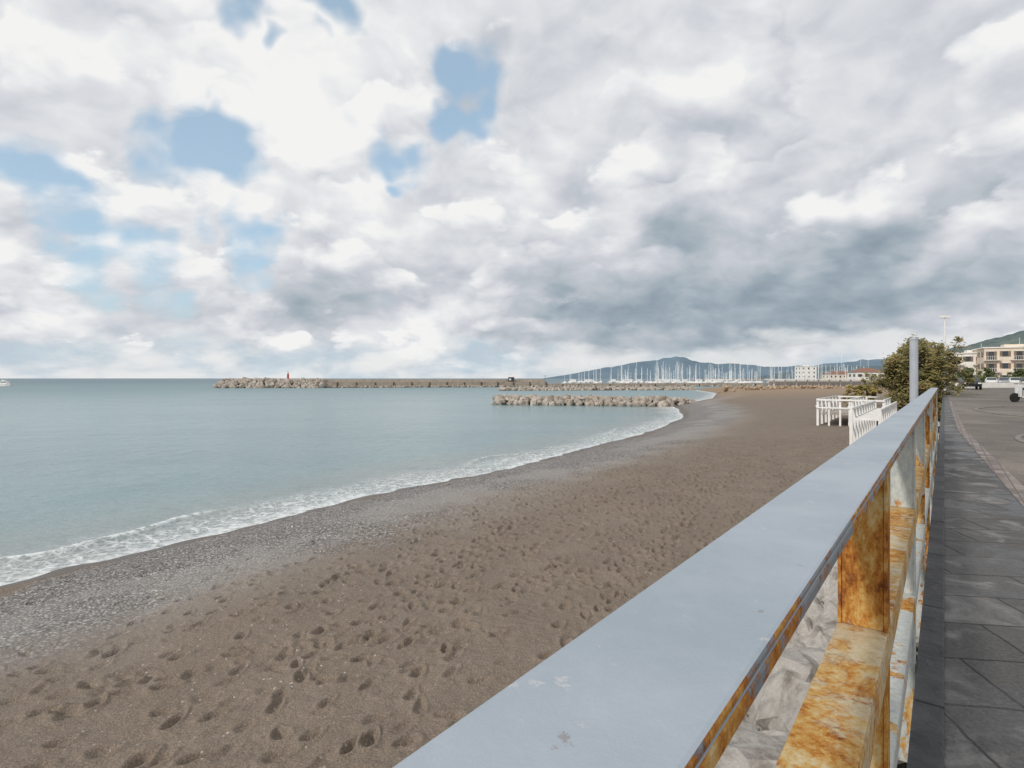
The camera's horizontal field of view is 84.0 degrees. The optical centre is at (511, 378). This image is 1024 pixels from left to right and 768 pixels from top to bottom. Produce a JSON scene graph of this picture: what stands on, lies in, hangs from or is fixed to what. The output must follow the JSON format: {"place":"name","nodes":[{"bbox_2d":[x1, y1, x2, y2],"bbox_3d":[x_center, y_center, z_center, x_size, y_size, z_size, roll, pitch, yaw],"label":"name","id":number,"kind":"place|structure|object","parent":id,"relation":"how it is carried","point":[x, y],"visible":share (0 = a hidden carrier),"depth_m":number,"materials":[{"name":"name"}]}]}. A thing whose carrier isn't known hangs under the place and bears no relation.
{"place":"outdoors","nodes":[
{"label":"outdoors","id":0,"kind":"place"},
{"bbox_2d":[0,378,790,585],"bbox_3d":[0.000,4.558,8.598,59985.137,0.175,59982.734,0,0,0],"label":"sea water","id":1,"kind":"structure","parent":0,"point":[92,470],"depth_m":37.77,"materials":[{"name":"blue liquid"}]},
{"bbox_2d":[0,380,13,385],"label":"motor boat","id":2,"kind":"object","parent":1,"relation":"on","point":[4,383],"visible":0.9,"depth_m":329.00,"materials":[{"name":"white paint"}]},
{"bbox_2d":[213,377,325,387],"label":"rock breakwater","id":3,"kind":"object","parent":1,"relation":"in","point":[246,382],"visible":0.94,"depth_m":272.12,"materials":[{"name":"beige stone"}]},
{"bbox_2d":[318,376,840,387],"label":"harbour mole","id":4,"kind":"object","parent":1,"relation":"in","point":[365,383],"visible":0.66,"depth_m":298.64},
{"bbox_2d":[492,394,696,406],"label":"rock groin","id":5,"kind":"object","parent":1,"relation":"in","point":[600,400],"visible":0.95,"depth_m":96.02,"materials":[{"name":"beige stone"}]},
{"bbox_2d":[498,386,695,390],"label":"rock groin","id":6,"kind":"object","parent":1,"relation":"in","point":[549,388],"visible":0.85,"depth_m":216.72,"materials":[{"name":"beige stone"}]},
{"bbox_2d":[563,356,867,382],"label":"moored sailboats","id":7,"kind":"object","parent":1,"relation":"on","point":[676,380],"visible":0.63,"depth_m":418.94,"materials":[{"name":"white paint"}]},
{"bbox_2d":[0,379,942,767],"bbox_3d":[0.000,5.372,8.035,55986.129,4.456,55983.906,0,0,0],"label":"beach ground","id":8,"kind":"structure","parent":0,"point":[386,629],"depth_m":9.20,"materials":[{"name":"beige sand"}]},
{"bbox_2d":[718,385,870,392],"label":"stone heap","id":9,"kind":"object","parent":8,"relation":"on","point":[725,388],"visible":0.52,"depth_m":174.00,"materials":[{"name":"beige stone"}]},
{"bbox_2d":[794,365,816,378],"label":"harbour office","id":10,"kind":"structure","parent":8,"relation":"on","point":[806,369],"depth_m":435.50,"materials":[{"name":"white paint"}]},
{"bbox_2d":[764,379,883,385],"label":"bathing establishment","id":11,"kind":"object","parent":8,"relation":"on","point":[812,382],"visible":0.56,"depth_m":234.68,"materials":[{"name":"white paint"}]},
{"bbox_2d":[715,421,939,767],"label":"seawall boulders","id":12,"kind":"object","parent":8,"relation":"on","point":[760,736],"visible":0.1,"depth_m":4.39,"materials":[{"name":"stone"}]},
{"bbox_2d":[822,374,847,378],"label":"walls","id":13,"kind":"structure","parent":8,"relation":"on","point":[837,377],"depth_m":415.50,"materials":[{"name":"beige paint"}]},
{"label":"trim and balconies","id":14,"kind":"object","parent":13,"relation":"attached to","visible":0},
{"bbox_2d":[824,371,847,373],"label":"roof","id":15,"kind":"structure","parent":14,"relation":"on","point":[838,372],"depth_m":417.88,"materials":[{"name":"tile"}]},
{"bbox_2d":[842,384,864,406],"bbox_3d":[37.631,2.105,62.441,2.308,3.027,3.010,0,0,0],"label":"shrub","id":16,"kind":"object","parent":8,"relation":"on","point":[857,389],"visible":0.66,"depth_m":62.32,"materials":[{"name":"green plant"}]},
{"bbox_2d":[816,395,896,444],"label":"beach platform","id":17,"kind":"structure","parent":8,"relation":"on","point":[865,416],"depth_m":35.06,"materials":[{"name":"white paint"}]},
{"bbox_2d":[848,373,884,378],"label":"walls","id":18,"kind":"structure","parent":8,"relation":"on","point":[857,377],"depth_m":296.12,"materials":[{"name":"white paint"}]},
{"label":"trim and balconies","id":19,"kind":"object","parent":18,"relation":"attached to","visible":0},
{"bbox_2d":[849,368,879,371],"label":"roof","id":20,"kind":"structure","parent":19,"relation":"on","point":[866,370],"depth_m":297.81,"materials":[{"name":"tile"}]},
{"bbox_2d":[861,379,882,399],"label":"shrub","id":21,"kind":"object","parent":8,"relation":"on","point":[872,389],"visible":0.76,"depth_m":66.65,"materials":[{"name":"green plant"}]},
{"bbox_2d":[909,338,918,402],"bbox_3d":[7.621,1.270,10.788,0.200,4.060,0.200,0,0,0],"label":"metal post","id":22,"kind":"object","parent":8,"relation":"on","point":[913,368],"visible":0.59,"depth_m":10.73,"materials":[{"name":"metal"}]},
{"bbox_2d":[860,334,982,420],"bbox_3d":[31.409,0.115,43.513,6.103,7.201,7.692,0,0,-38],"label":"tamarisk tree","id":23,"kind":"object","parent":8,"relation":"on","point":[896,368],"visible":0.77,"depth_m":43.22,"materials":[{"name":"green plant"}]},
{"bbox_2d":[883,335,981,403],"bbox_3d":[33.928,-0.236,46.063,6.065,6.754,5.467,0,0,0],"label":"tamarisk tree","id":24,"kind":"object","parent":8,"relation":"on","point":[966,377],"visible":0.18,"depth_m":45.18,"materials":[{"name":"green plant"}]},
{"bbox_2d":[508,374,513,381],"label":"harbour light hut","id":25,"kind":"object","parent":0,"point":[510,379],"visible":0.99,"depth_m":302.70,"materials":[{"name":"white"}]},
{"bbox_2d":[0,0,1023,377],"label":"sky","id":26,"kind":"structure","parent":0,"point":[189,188],"materials":[{"name":"white"}]},
{"bbox_2d":[541,356,885,378],"bbox_3d":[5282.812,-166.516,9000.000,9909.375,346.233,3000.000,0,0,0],"label":"distant mountain","id":27,"kind":"structure","parent":0,"point":[669,365],"depth_m":8137.00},
{"bbox_2d":[754,366,885,378],"bbox_3d":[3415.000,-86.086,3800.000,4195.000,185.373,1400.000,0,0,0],"label":"hill","id":28,"kind":"structure","parent":0,"point":[822,370],"depth_m":3485.92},
{"bbox_2d":[946,330,1023,352],"bbox_3d":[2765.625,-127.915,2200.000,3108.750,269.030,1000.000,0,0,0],"label":"hill","id":29,"kind":"structure","parent":0,"point":[1013,338],"depth_m":2038.92,"materials":[{"name":"green plant"}]},
{"bbox_2d":[947,384,1023,505],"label":"promenade","id":30,"kind":"structure","parent":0,"point":[993,435],"depth_m":16.74,"materials":[{"name":"concrete"}]},
{"bbox_2d":[393,388,937,767],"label":"railing","id":31,"kind":"object","parent":30,"relation":"on","point":[673,668],"visible":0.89,"depth_m":0.53,"materials":[{"name":"paint"}]},
{"bbox_2d":[907,391,943,767],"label":"kerb","id":32,"kind":"structure","parent":30,"relation":"on","point":[926,744],"depth_m":2.65,"materials":[{"name":"stone"}]},
{"bbox_2d":[947,353,976,382],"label":"walls","id":33,"kind":"structure","parent":30,"relation":"on","point":[970,364],"depth_m":156.23,"materials":[{"name":"white paint"}]},
{"bbox_2d":[953,356,970,382],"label":"windows","id":34,"kind":"structure","parent":33,"relation":"attached to","point":[968,359],"depth_m":156.39,"materials":[{"name":"grey glass"}]},
{"bbox_2d":[951,356,976,382],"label":"shutters","id":35,"kind":"object","parent":33,"relation":"attached to","point":[971,361],"visible":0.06,"depth_m":155.88,"materials":[{"name":"brown wood"}]},
{"bbox_2d":[952,352,977,372],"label":"trim and balconies","id":36,"kind":"structure","parent":33,"relation":"attached to","point":[964,362],"depth_m":155.95,"materials":[{"name":"white paint"}]},
{"bbox_2d":[956,368,976,376],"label":"street tree","id":37,"kind":"object","parent":30,"relation":"on","point":[965,373],"visible":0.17,"depth_m":119.60,"materials":[{"name":"green plant"}]},
{"bbox_2d":[959,377,981,389],"bbox_3d":[53.130,0.570,66.000,1.733,1.460,4.180,0,0,32],"label":"parked car","id":38,"kind":"object","parent":30,"relation":"on","point":[977,384],"visible":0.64,"depth_m":64.48,"materials":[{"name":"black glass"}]},
{"bbox_2d":[944,395,1023,767],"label":"stone paving","id":39,"kind":"structure","parent":30,"relation":"on","point":[983,617],"depth_m":3.13,"materials":[{"name":"grey stone"}]},
{"bbox_2d":[939,316,950,389],"bbox_3d":[45.800,-2.665,60.200,1.100,7.930,0.309,0,0,0],"label":"street lamp","id":40,"kind":"object","parent":39,"relation":"on","point":[944,317],"visible":0.52,"depth_m":60.12,"materials":[{"name":"white metal"}]},
{"bbox_2d":[976,367,995,382],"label":"street tree","id":41,"kind":"object","parent":30,"relation":"on","point":[988,373],"visible":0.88,"depth_m":124.74,"materials":[{"name":"green plant"}]},
{"bbox_2d":[949,401,1023,506],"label":"brick strip","id":42,"kind":"object","parent":30,"relation":"on","point":[1013,484],"visible":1,"depth_m":8.43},
{"bbox_2d":[985,377,997,382],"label":"parked car","id":43,"kind":"object","parent":30,"relation":"on","point":[991,379],"visible":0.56,"depth_m":96.82,"materials":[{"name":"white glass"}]},
{"bbox_2d":[960,375,1023,382],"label":"hedge","id":44,"kind":"object","parent":30,"relation":"on","point":[982,378],"visible":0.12,"depth_m":103.15,"materials":[{"name":"green plant"}]},
{"bbox_2d":[974,348,1023,381],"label":"building","id":45,"kind":"structure","parent":30,"relation":"on","point":[1007,359],"depth_m":146.63,"materials":[{"name":"beige paint"}]},
{"bbox_2d":[972,346,1023,372],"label":"trim and balconies","id":46,"kind":"structure","parent":45,"relation":"attached to","point":[1001,356],"depth_m":146.36,"materials":[{"name":"white paint"}]},
{"bbox_2d":[978,351,1022,376],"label":"windows","id":47,"kind":"structure","parent":45,"relation":"attached to","point":[1004,354],"depth_m":146.22,"materials":[{"name":"grey glass"}]},
{"bbox_2d":[979,351,1023,377],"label":"shutters","id":48,"kind":"object","parent":45,"relation":"attached to","point":[1009,364],"visible":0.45,"depth_m":146.48,"materials":[{"name":"brown wood"}]},
{"bbox_2d":[1000,337,1023,346],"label":"roof","id":49,"kind":"structure","parent":45,"relation":"on","point":[1010,345],"depth_m":148.87,"materials":[{"name":"beige paint"}]},
{"bbox_2d":[974,406,1023,442],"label":"curved kerb","id":50,"kind":"structure","parent":30,"relation":"on","point":[1018,438],"depth_m":20.11,"materials":[{"name":"concrete"}]},
{"bbox_2d":[998,377,1008,382],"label":"parked car","id":51,"kind":"object","parent":30,"relation":"on","point":[1002,379],"visible":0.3,"depth_m":94.99,"materials":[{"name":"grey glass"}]},
{"bbox_2d":[1008,377,1020,382],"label":"parked car","id":52,"kind":"object","parent":30,"relation":"on","point":[1013,379],"visible":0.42,"depth_m":91.06,"materials":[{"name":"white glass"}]},
{"bbox_2d":[1007,368,1023,376],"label":"street tree","id":53,"kind":"object","parent":30,"relation":"on","point":[1019,372],"visible":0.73,"depth_m":117.78,"materials":[{"name":"green plant"}]},
{"bbox_2d":[1009,383,1023,401],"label":"parked scooter","id":54,"kind":"object","parent":30,"relation":"on","point":[1016,396],"visible":0.99,"depth_m":30.95,"materials":[{"name":"white plastic"}]},
{"bbox_2d":[955,383,1023,387],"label":"wall","id":55,"kind":"structure","parent":0,"point":[998,385],"depth_m":78.71,"materials":[{"name":"white paint"}]}
]}

